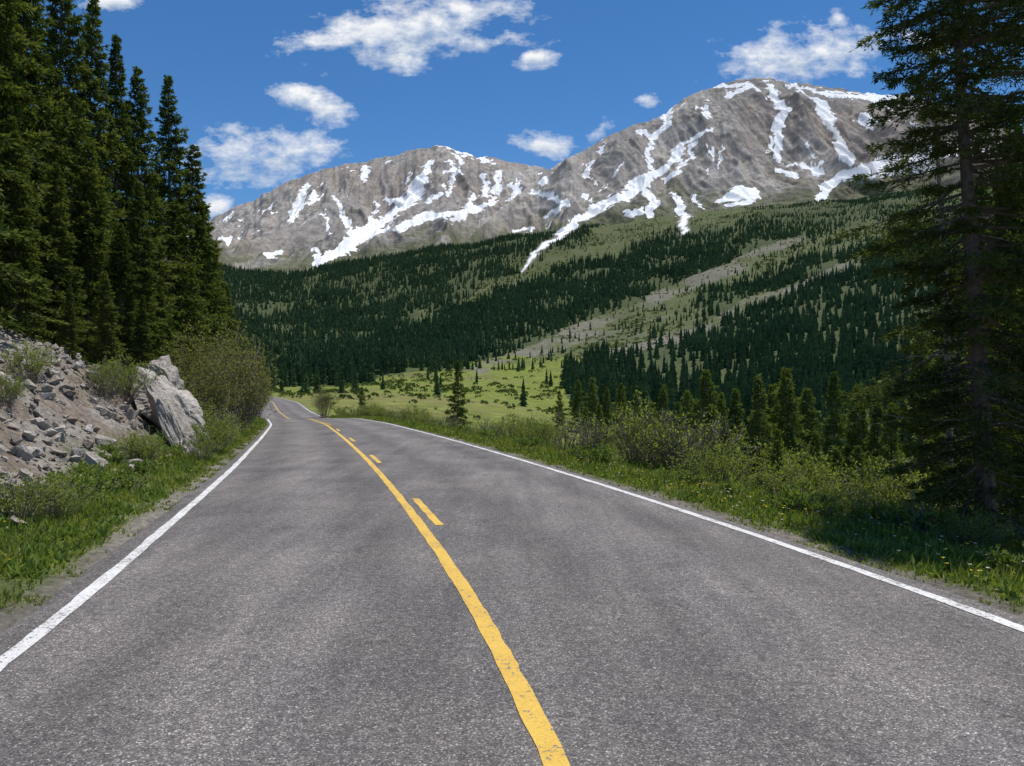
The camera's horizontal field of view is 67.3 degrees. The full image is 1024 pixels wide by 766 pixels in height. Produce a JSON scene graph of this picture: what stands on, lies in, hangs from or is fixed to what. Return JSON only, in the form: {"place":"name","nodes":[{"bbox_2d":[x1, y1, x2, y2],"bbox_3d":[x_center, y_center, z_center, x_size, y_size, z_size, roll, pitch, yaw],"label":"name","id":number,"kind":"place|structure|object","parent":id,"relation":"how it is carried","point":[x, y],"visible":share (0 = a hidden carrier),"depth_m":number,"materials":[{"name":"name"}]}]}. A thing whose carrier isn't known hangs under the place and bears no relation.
{"place":"outdoors","nodes":[
{"label":"outdoors","id":0,"kind":"place"},
{"bbox_2d":[163,145,547,274],"bbox_3d":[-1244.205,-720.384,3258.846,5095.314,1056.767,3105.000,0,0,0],"label":"snow streaked mountain","id":1,"kind":"structure","parent":0,"point":[415,198],"depth_m":3197.62,"materials":[{"name":"grey stone"}]},
{"bbox_2d":[0,397,1023,765],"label":"asphalt road","id":2,"kind":"structure","parent":0,"point":[284,593],"depth_m":5.10,"materials":[{"name":"grey asphalt"}]},
{"bbox_2d":[0,409,271,670],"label":"white edge line","id":3,"kind":"object","parent":2,"relation":"on","point":[30,639],"visible":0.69,"depth_m":6.53,"materials":[{"name":"paint"}]},
{"bbox_2d":[313,419,442,524],"bbox_3d":[-8.143,2.468,32.341,2.219,1.087,82.812,0,-1,-16],"label":"yellow dashed line","id":4,"kind":"object","parent":2,"relation":"on","point":[432,517],"visible":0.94,"depth_m":10.80,"materials":[{"name":"paint"}]},
{"bbox_2d":[270,401,569,765],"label":"yellow center line","id":5,"kind":"object","parent":2,"relation":"on","point":[541,731],"visible":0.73,"depth_m":4.74,"materials":[{"name":"paint"}]},
{"bbox_2d":[274,397,1023,631],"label":"white edge line","id":6,"kind":"object","parent":2,"relation":"on","point":[1000,620],"visible":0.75,"depth_m":7.45,"materials":[{"name":"paint"}]},
{"bbox_2d":[0,182,1023,632],"bbox_3d":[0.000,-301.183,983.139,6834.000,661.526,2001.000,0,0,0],"label":"ground terrain","id":7,"kind":"structure","parent":0,"point":[438,406],"depth_m":661.78,"materials":[{"name":"green plant"}]},
{"bbox_2d":[0,371,36,407],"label":"willow shrub","id":8,"kind":"object","parent":7,"relation":"on","point":[13,390],"visible":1,"depth_m":13.98,"materials":[{"name":"green plant"}]},
{"bbox_2d":[0,66,51,338],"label":"spruce tree","id":9,"kind":"object","parent":7,"relation":"on","point":[27,282],"visible":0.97,"depth_m":18.98,"materials":[{"name":"green plant"}]},
{"bbox_2d":[0,339,60,383],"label":"willow shrub","id":10,"kind":"object","parent":7,"relation":"on","point":[38,367],"visible":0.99,"depth_m":16.92,"materials":[{"name":"green plant"}]},
{"bbox_2d":[0,114,67,343],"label":"spruce tree","id":11,"kind":"object","parent":7,"relation":"on","point":[22,219],"visible":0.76,"depth_m":19.98,"materials":[{"name":"green plant"}]},
{"bbox_2d":[0,467,72,520],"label":"willow shrub","id":12,"kind":"object","parent":7,"relation":"on","point":[13,506],"visible":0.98,"depth_m":9.00,"materials":[{"name":"green plant"}]},
{"bbox_2d":[0,0,87,334],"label":"spruce tree","id":13,"kind":"object","parent":7,"relation":"on","point":[11,40],"visible":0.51,"depth_m":23.11,"materials":[{"name":"green plant"}]},
{"bbox_2d":[0,0,92,348],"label":"spruce tree","id":14,"kind":"object","parent":7,"relation":"on","point":[49,120],"visible":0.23,"depth_m":28.06,"materials":[{"name":"green plant"}]},
{"bbox_2d":[12,472,103,519],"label":"willow shrub","id":15,"kind":"object","parent":7,"relation":"on","point":[57,501],"visible":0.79,"depth_m":9.43,"materials":[{"name":"green plant"}]},
{"bbox_2d":[20,162,97,361],"bbox_3d":[-14.203,-3.630,24.082,2.604,6.594,2.337,0,-1,23],"label":"spruce tree","id":16,"kind":"object","parent":7,"relation":"on","point":[57,217],"visible":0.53,"depth_m":23.96,"materials":[{"name":"green plant"}]},
{"bbox_2d":[54,285,85,359],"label":"spruce tree","id":17,"kind":"object","parent":7,"relation":"on","point":[67,343],"visible":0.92,"depth_m":20.47,"materials":[{"name":"green plant"}]},
{"bbox_2d":[31,0,122,325],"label":"spruce tree","id":18,"kind":"object","parent":7,"relation":"on","point":[65,20],"visible":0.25,"depth_m":34.00,"materials":[{"name":"green plant"}]},
{"bbox_2d":[0,326,171,531],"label":"scattered rocks","id":19,"kind":"object","parent":7,"relation":"on","point":[27,453],"visible":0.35,"depth_m":15.12,"materials":[{"name":"grey stone"}]},
{"bbox_2d":[44,143,127,364],"bbox_3d":[-15.713,-4.338,28.137,3.264,8.910,3.756,0,-1,-31],"label":"spruce tree","id":20,"kind":"object","parent":7,"relation":"on","point":[92,234],"visible":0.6,"depth_m":27.80,"materials":[{"name":"green plant"}]},
{"bbox_2d":[55,462,128,493],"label":"bank herb","id":21,"kind":"object","parent":7,"relation":"on","point":[88,478],"visible":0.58,"depth_m":11.53,"materials":[{"name":"green plant"}]},
{"bbox_2d":[62,0,133,350],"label":"spruce tree","id":22,"kind":"object","parent":7,"relation":"on","point":[95,89],"visible":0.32,"depth_m":40.04,"materials":[{"name":"green plant"}]},
{"bbox_2d":[84,271,126,373],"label":"spruce tree","id":23,"kind":"object","parent":7,"relation":"on","point":[108,318],"visible":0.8,"depth_m":22.43,"materials":[{"name":"green plant"}]},
{"bbox_2d":[78,356,133,399],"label":"willow shrub","id":24,"kind":"object","parent":7,"relation":"on","point":[100,380],"visible":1,"depth_m":18.91,"materials":[{"name":"green plant"}]},
{"bbox_2d":[86,223,157,376],"bbox_3d":[-13.144,-2.427,26.142,2.535,6.014,2.203,0,-1,-32],"label":"spruce tree","id":25,"kind":"object","parent":7,"relation":"on","point":[126,330],"visible":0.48,"depth_m":25.89,"materials":[{"name":"green plant"}]},
{"bbox_2d":[84,350,161,404],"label":"willow shrub","id":26,"kind":"object","parent":7,"relation":"on","point":[129,384],"visible":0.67,"depth_m":19.91,"materials":[{"name":"green plant"}]},
{"bbox_2d":[104,464,152,489],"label":"bank herb","id":27,"kind":"object","parent":7,"relation":"on","point":[118,477],"visible":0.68,"depth_m":12.34,"materials":[{"name":"green plant"}]},
{"bbox_2d":[99,33,158,332],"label":"spruce tree","id":28,"kind":"object","parent":7,"relation":"on","point":[120,106],"visible":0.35,"depth_m":41.96,"materials":[{"name":"green plant"}]},
{"bbox_2d":[0,415,267,614],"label":"grass verge","id":29,"kind":"object","parent":7,"relation":"on","point":[131,495],"depth_m":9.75,"materials":[{"name":"green plant"}]},
{"bbox_2d":[102,180,181,365],"bbox_3d":[-16.089,-3.989,33.147,3.731,9.445,3.348,0,-1,-36],"label":"spruce tree","id":30,"kind":"object","parent":7,"relation":"on","point":[145,270],"visible":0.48,"depth_m":32.99,"materials":[{"name":"green plant"}]},
{"bbox_2d":[111,425,172,461],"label":"willow shrub","id":31,"kind":"object","parent":7,"relation":"on","point":[136,451],"visible":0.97,"depth_m":15.64,"materials":[{"name":"green plant"}]},
{"bbox_2d":[122,456,161,475],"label":"bank herb","id":32,"kind":"object","parent":7,"relation":"on","point":[145,466],"visible":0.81,"depth_m":14.28,"materials":[{"name":"green plant"}]},
{"bbox_2d":[126,294,158,387],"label":"spruce tree","id":33,"kind":"object","parent":7,"relation":"on","point":[146,356],"visible":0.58,"depth_m":24.93,"materials":[{"name":"green plant"}]},
{"bbox_2d":[119,66,196,362],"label":"spruce tree","id":34,"kind":"object","parent":7,"relation":"on","point":[149,178],"visible":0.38,"depth_m":46.91,"materials":[{"name":"green plant"}]},
{"bbox_2d":[150,285,175,362],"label":"spruce tree","id":35,"kind":"object","parent":7,"relation":"on","point":[161,300],"visible":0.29,"depth_m":35.98,"materials":[{"name":"green plant"}]},
{"bbox_2d":[131,355,206,454],"bbox_3d":[-9.460,0.724,21.400,2.009,3.184,5.577,0,-1,-22],"label":"rock outcrop","id":36,"kind":"object","parent":7,"relation":"on","point":[167,403],"visible":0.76,"depth_m":20.45,"materials":[{"name":"stone"}]},
{"bbox_2d":[140,74,220,385],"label":"spruce tree","id":37,"kind":"object","parent":7,"relation":"on","point":[176,242],"visible":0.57,"depth_m":53.02,"materials":[{"name":"green plant"}]},
{"bbox_2d":[157,320,236,409],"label":"aspen shrub","id":38,"kind":"object","parent":7,"relation":"on","point":[182,366],"visible":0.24,"depth_m":29.76,"materials":[{"name":"green plant"}]},
{"bbox_2d":[163,144,235,366],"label":"spruce tree","id":39,"kind":"object","parent":7,"relation":"on","point":[197,242],"visible":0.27,"depth_m":64.04,"materials":[{"name":"green plant"}]},
{"bbox_2d":[178,436,224,459],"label":"willow shrub","id":40,"kind":"object","parent":7,"relation":"on","point":[197,447],"visible":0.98,"depth_m":17.75,"materials":[{"name":"green plant"}]},
{"bbox_2d":[183,415,241,452],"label":"willow shrub","id":41,"kind":"object","parent":7,"relation":"on","point":[212,436],"visible":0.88,"depth_m":20.38,"materials":[{"name":"green plant"}]},
{"bbox_2d":[178,336,253,431],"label":"aspen shrub","id":42,"kind":"object","parent":7,"relation":"on","point":[220,393],"visible":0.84,"depth_m":26.81,"materials":[{"name":"green plant"}]},
{"bbox_2d":[195,205,244,399],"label":"spruce tree","id":43,"kind":"object","parent":7,"relation":"on","point":[213,279],"visible":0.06,"depth_m":72.35,"materials":[{"name":"green plant"}]},
{"bbox_2d":[212,251,238,406],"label":"spruce tree","id":44,"kind":"object","parent":7,"relation":"on","point":[221,304],"visible":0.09,"depth_m":84.14,"materials":[{"name":"green plant"}]},
{"bbox_2d":[172,316,280,430],"bbox_3d":[-11.717,-0.211,31.189,4.374,4.930,4.462,0,-1,21],"label":"aspen shrub","id":45,"kind":"object","parent":7,"relation":"on","point":[242,369],"visible":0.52,"depth_m":30.80,"materials":[{"name":"green plant"}]},
{"bbox_2d":[205,407,252,443],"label":"willow shrub","id":46,"kind":"object","parent":7,"relation":"on","point":[230,426],"visible":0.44,"depth_m":23.93,"materials":[{"name":"green plant"}]},
{"bbox_2d":[216,284,242,403],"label":"spruce tree","id":47,"kind":"object","parent":7,"relation":"on","point":[230,312],"visible":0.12,"depth_m":99.81,"materials":[{"name":"green plant"}]},
{"bbox_2d":[211,325,282,427],"bbox_3d":[-12.743,-0.173,35.680,3.521,5.110,3.752,0,-1,23],"label":"aspen shrub","id":48,"kind":"object","parent":7,"relation":"on","point":[255,399],"visible":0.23,"depth_m":35.96,"materials":[{"name":"green plant"}]},
{"bbox_2d":[307,383,341,417],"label":"aspen shrub","id":49,"kind":"object","parent":7,"relation":"on","point":[320,402],"visible":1,"depth_m":77.94,"materials":[{"name":"green plant"}]},
{"bbox_2d":[444,360,473,425],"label":"spruce tree","id":50,"kind":"object","parent":7,"relation":"on","point":[457,409],"visible":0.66,"depth_m":61.87,"materials":[{"name":"green plant"}]},
{"bbox_2d":[490,412,533,438],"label":"willow shrub","id":51,"kind":"object","parent":7,"relation":"on","point":[510,426],"visible":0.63,"depth_m":30.04,"materials":[{"name":"green plant"}]},
{"bbox_2d":[513,418,565,444],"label":"willow shrub","id":52,"kind":"object","parent":7,"relation":"on","point":[537,433],"visible":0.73,"depth_m":27.95,"materials":[{"name":"green plant"}]},
{"bbox_2d":[550,391,570,436],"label":"spruce tree","id":53,"kind":"object","parent":7,"relation":"on","point":[561,415],"visible":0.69,"depth_m":119.83,"materials":[{"name":"green plant"}]},
{"bbox_2d":[526,408,605,449],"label":"willow shrub","id":54,"kind":"object","parent":7,"relation":"on","point":[566,438],"visible":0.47,"depth_m":32.37,"materials":[{"name":"green plant"}]},
{"bbox_2d":[566,379,588,432],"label":"spruce tree","id":55,"kind":"object","parent":7,"relation":"on","point":[576,404],"visible":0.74,"depth_m":129.78,"materials":[{"name":"green plant"}]},
{"bbox_2d":[556,412,627,451],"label":"willow shrub","id":56,"kind":"object","parent":7,"relation":"on","point":[591,443],"visible":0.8,"depth_m":20.80,"materials":[{"name":"green plant"}]},
{"bbox_2d":[578,377,605,439],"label":"spruce tree","id":57,"kind":"object","parent":7,"relation":"on","point":[592,401],"visible":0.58,"depth_m":109.71,"materials":[{"name":"green plant"}]},
{"bbox_2d":[573,444,619,464],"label":"verge herb","id":58,"kind":"object","parent":7,"relation":"on","point":[602,455],"visible":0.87,"depth_m":18.61,"materials":[{"name":"green plant"}]},
{"bbox_2d":[239,291,963,453],"bbox_3d":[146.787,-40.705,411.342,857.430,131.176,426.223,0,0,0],"label":"conifer forest","id":59,"kind":"object","parent":7,"relation":"on","point":[812,370],"visible":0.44,"depth_m":442.59,"materials":[{"name":"green plant"}]},
{"bbox_2d":[597,386,620,452],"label":"spruce tree","id":60,"kind":"object","parent":7,"relation":"on","point":[608,415],"visible":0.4,"depth_m":94.77,"materials":[{"name":"green plant"}]},
{"bbox_2d":[205,185,1023,367],"bbox_3d":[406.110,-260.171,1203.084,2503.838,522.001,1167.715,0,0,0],"label":"distant conifer forest","id":61,"kind":"object","parent":7,"relation":"on","point":[463,333],"visible":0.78,"depth_m":1097.93,"materials":[{"name":"green plant"}]},
{"bbox_2d":[265,187,990,471],"bbox_3d":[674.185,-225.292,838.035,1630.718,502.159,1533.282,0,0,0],"label":"slope bushes","id":62,"kind":"object","parent":7,"relation":"on","point":[400,382],"visible":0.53,"depth_m":443.51,"materials":[{"name":"green plant"}]},
{"bbox_2d":[588,390,690,469],"bbox_3d":[3.659,1.400,20.776,2.719,2.427,3.142,0,-1,37],"label":"willow shrub","id":63,"kind":"object","parent":7,"relation":"on","point":[629,443],"visible":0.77,"depth_m":20.58,"materials":[{"name":"green plant"}]},
{"bbox_2d":[325,414,1023,611],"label":"grass verge","id":64,"kind":"object","parent":7,"relation":"on","point":[716,494],"depth_m":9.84,"materials":[{"name":"green plant"}]},
{"bbox_2d":[627,407,743,469],"bbox_3d":[4.697,1.852,21.227,3.257,2.358,3.074,0,-1,14],"label":"willow shrub","id":65,"kind":"object","parent":7,"relation":"on","point":[682,435],"visible":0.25,"depth_m":20.68,"materials":[{"name":"green plant"}]},
{"bbox_2d":[619,400,763,471],"bbox_3d":[4.547,1.620,19.902,3.640,2.458,2.690,0,0,5],"label":"willow shrub","id":66,"kind":"object","parent":7,"relation":"on","point":[670,419],"visible":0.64,"depth_m":19.91,"materials":[{"name":"green plant"}]},
{"bbox_2d":[673,469,712,486],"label":"verge herb","id":67,"kind":"object","parent":7,"relation":"on","point":[698,478],"visible":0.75,"depth_m":14.01,"materials":[{"name":"green plant"}]},
{"bbox_2d":[641,409,768,479],"bbox_3d":[4.972,1.776,19.411,2.894,2.292,3.635,0,-1,-13],"label":"willow shrub","id":68,"kind":"object","parent":7,"relation":"on","point":[694,445],"visible":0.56,"depth_m":19.02,"materials":[{"name":"green plant"}]},
{"bbox_2d":[687,369,724,455],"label":"spruce tree","id":69,"kind":"object","parent":7,"relation":"on","point":[709,393],"visible":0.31,"depth_m":21.93,"materials":[{"name":"green plant"}]},
{"bbox_2d":[662,439,769,485],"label":"willow shrub","id":70,"kind":"object","parent":7,"relation":"on","point":[698,469],"visible":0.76,"depth_m":15.83,"materials":[{"name":"green plant"}]},
{"bbox_2d":[708,472,751,496],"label":"verge herb","id":71,"kind":"object","parent":7,"relation":"on","point":[733,486],"visible":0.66,"depth_m":12.72,"materials":[{"name":"green plant"}]},
{"bbox_2d":[448,432,1014,573],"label":"dandelion flowers","id":72,"kind":"object","parent":7,"relation":"on","point":[910,531],"visible":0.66,"depth_m":10.23,"materials":[{"name":"yellow plant"}]},
{"bbox_2d":[722,387,756,460],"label":"spruce tree","id":73,"kind":"object","parent":7,"relation":"on","point":[734,403],"visible":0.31,"depth_m":29.90,"materials":[{"name":"green plant"}]},
{"bbox_2d":[739,374,777,489],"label":"spruce tree","id":74,"kind":"object","parent":7,"relation":"on","point":[759,391],"visible":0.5,"depth_m":19.44,"materials":[{"name":"green plant"}]},
{"bbox_2d":[755,383,788,463],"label":"spruce tree","id":75,"kind":"object","parent":7,"relation":"on","point":[772,387],"visible":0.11,"depth_m":44.95,"materials":[{"name":"green plant"}]},
{"bbox_2d":[710,431,842,491],"bbox_3d":[6.364,2.340,19.201,3.093,2.381,3.507,0,-1,-14],"label":"willow shrub","id":76,"kind":"object","parent":7,"relation":"on","point":[763,451],"visible":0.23,"depth_m":18.77,"materials":[{"name":"green plant"}]},
{"bbox_2d":[759,428,793,496],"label":"spruce tree","id":77,"kind":"object","parent":7,"relation":"on","point":[777,444],"visible":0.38,"depth_m":17.45,"materials":[{"name":"green plant"}]},
{"bbox_2d":[768,367,823,484],"bbox_3d":[9.144,2.349,24.960,2.660,5.807,2.780,0,-1,-15],"label":"spruce tree","id":78,"kind":"object","parent":7,"relation":"on","point":[786,373],"visible":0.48,"depth_m":24.87,"materials":[{"name":"green plant"}]},
{"bbox_2d":[758,483,842,512],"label":"verge herb","id":79,"kind":"object","parent":7,"relation":"on","point":[785,497],"visible":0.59,"depth_m":10.71,"materials":[{"name":"green plant"}]},
{"bbox_2d":[747,450,854,496],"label":"willow shrub","id":80,"kind":"object","parent":7,"relation":"on","point":[811,477],"visible":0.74,"depth_m":13.83,"materials":[{"name":"green plant"}]},
{"bbox_2d":[789,387,828,477],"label":"spruce tree","id":81,"kind":"object","parent":7,"relation":"on","point":[806,407],"visible":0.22,"depth_m":33.83,"materials":[{"name":"green plant"}]},
{"bbox_2d":[786,489,849,517],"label":"verge herb","id":82,"kind":"object","parent":7,"relation":"on","point":[810,503],"visible":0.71,"depth_m":10.39,"materials":[{"name":"green plant"}]},
{"bbox_2d":[801,431,837,498],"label":"spruce tree","id":83,"kind":"object","parent":7,"relation":"on","point":[816,440],"visible":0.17,"depth_m":18.95,"materials":[{"name":"green plant"}]},
{"bbox_2d":[817,370,854,496],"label":"spruce tree","id":84,"kind":"object","parent":7,"relation":"on","point":[838,434],"visible":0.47,"depth_m":54.84,"materials":[{"name":"green plant"}]},
{"bbox_2d":[825,449,849,508],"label":"spruce tree","id":85,"kind":"object","parent":7,"relation":"on","point":[836,453],"visible":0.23,"depth_m":17.95,"materials":[{"name":"green plant"}]},
{"bbox_2d":[824,383,879,500],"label":"spruce tree","id":86,"kind":"object","parent":7,"relation":"on","point":[852,433],"visible":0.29,"depth_m":41.88,"materials":[{"name":"green plant"}]},
{"bbox_2d":[821,479,887,517],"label":"willow shrub","id":87,"kind":"object","parent":7,"relation":"on","point":[860,500],"visible":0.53,"depth_m":10.69,"materials":[{"name":"green plant"}]},
{"bbox_2d":[840,445,871,505],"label":"spruce tree","id":88,"kind":"object","parent":7,"relation":"on","point":[860,457],"visible":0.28,"depth_m":15.47,"materials":[{"name":"green plant"}]},
{"bbox_2d":[834,498,903,525],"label":"verge herb","id":89,"kind":"object","parent":7,"relation":"on","point":[873,512],"visible":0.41,"depth_m":10.29,"materials":[{"name":"green plant"}]},
{"bbox_2d":[857,398,890,508],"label":"spruce tree","id":90,"kind":"object","parent":7,"relation":"on","point":[872,438],"visible":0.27,"depth_m":25.93,"materials":[{"name":"green plant"}]},
{"bbox_2d":[808,452,943,521],"bbox_3d":[6.173,1.889,12.888,1.965,1.455,1.775,0,-1,-23],"label":"willow shrub","id":91,"kind":"object","parent":7,"relation":"on","point":[889,492],"visible":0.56,"depth_m":12.80,"materials":[{"name":"green plant"}]},
{"bbox_2d":[871,402,916,525],"bbox_3d":[8.197,2.300,16.476,1.723,3.830,1.712,0,-1,-27],"label":"spruce tree","id":92,"kind":"object","parent":7,"relation":"on","point":[895,449],"visible":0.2,"depth_m":16.44,"materials":[{"name":"green plant"}]},
{"bbox_2d":[851,489,956,535],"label":"shrub","id":93,"kind":"object","parent":7,"relation":"on","point":[916,518],"visible":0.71,"depth_m":10.01,"materials":[{"name":"green plant"}]},
{"bbox_2d":[872,330,965,522],"bbox_3d":[11.731,2.206,22.096,3.356,7.506,3.376,0,-1,-26],"label":"spruce tree","id":94,"kind":"object","parent":7,"relation":"on","point":[907,450],"visible":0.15,"depth_m":21.93,"materials":[{"name":"green plant"}]},
{"bbox_2d":[826,0,1023,548],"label":"spruce tree","id":95,"kind":"object","parent":7,"relation":"on","point":[960,26],"visible":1,"depth_m":10.59,"materials":[{"name":"green plant"}]},
{"bbox_2d":[930,0,955,512],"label":"dead tree snag","id":96,"kind":"object","parent":7,"relation":"on","point":[945,356],"visible":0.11,"depth_m":12.60,"materials":[{"name":"brown wood"}]},
{"bbox_2d":[909,246,1002,533],"bbox_3d":[14.046,1.239,24.142,4.974,11.127,5.005,0,0,-5],"label":"spruce tree","id":97,"kind":"object","parent":7,"relation":"on","point":[959,355],"visible":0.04,"depth_m":23.89,"materials":[{"name":"green plant"}]},
{"bbox_2d":[939,504,1017,549],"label":"willow shrub","id":98,"kind":"object","parent":7,"relation":"on","point":[981,535],"visible":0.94,"depth_m":8.61,"materials":[{"name":"green plant"}]},
{"bbox_2d":[937,147,1023,532],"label":"spruce tree","id":99,"kind":"object","parent":7,"relation":"on","point":[989,290],"visible":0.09,"depth_m":20.92,"materials":[{"name":"green plant"}]},
{"bbox_2d":[978,540,1023,575],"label":"verge herb","id":100,"kind":"object","parent":7,"relation":"on","point":[1008,558],"visible":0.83,"depth_m":7.30,"materials":[{"name":"green plant"}]},
{"bbox_2d":[990,195,1023,553],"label":"spruce tree","id":101,"kind":"object","parent":7,"relation":"on","point":[1021,298],"visible":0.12,"depth_m":15.19,"materials":[{"name":"green plant"}]},
{"bbox_2d":[28,0,1023,220],"label":"sky","id":102,"kind":"structure","parent":0,"point":[270,94],"materials":[{"name":"blue"}]},
{"bbox_2d":[467,77,1020,243],"bbox_3d":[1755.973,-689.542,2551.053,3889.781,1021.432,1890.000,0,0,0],"label":"snow streaked mountain","id":103,"kind":"structure","parent":0,"point":[751,143],"depth_m":2499.74,"materials":[{"name":"grey stone"}]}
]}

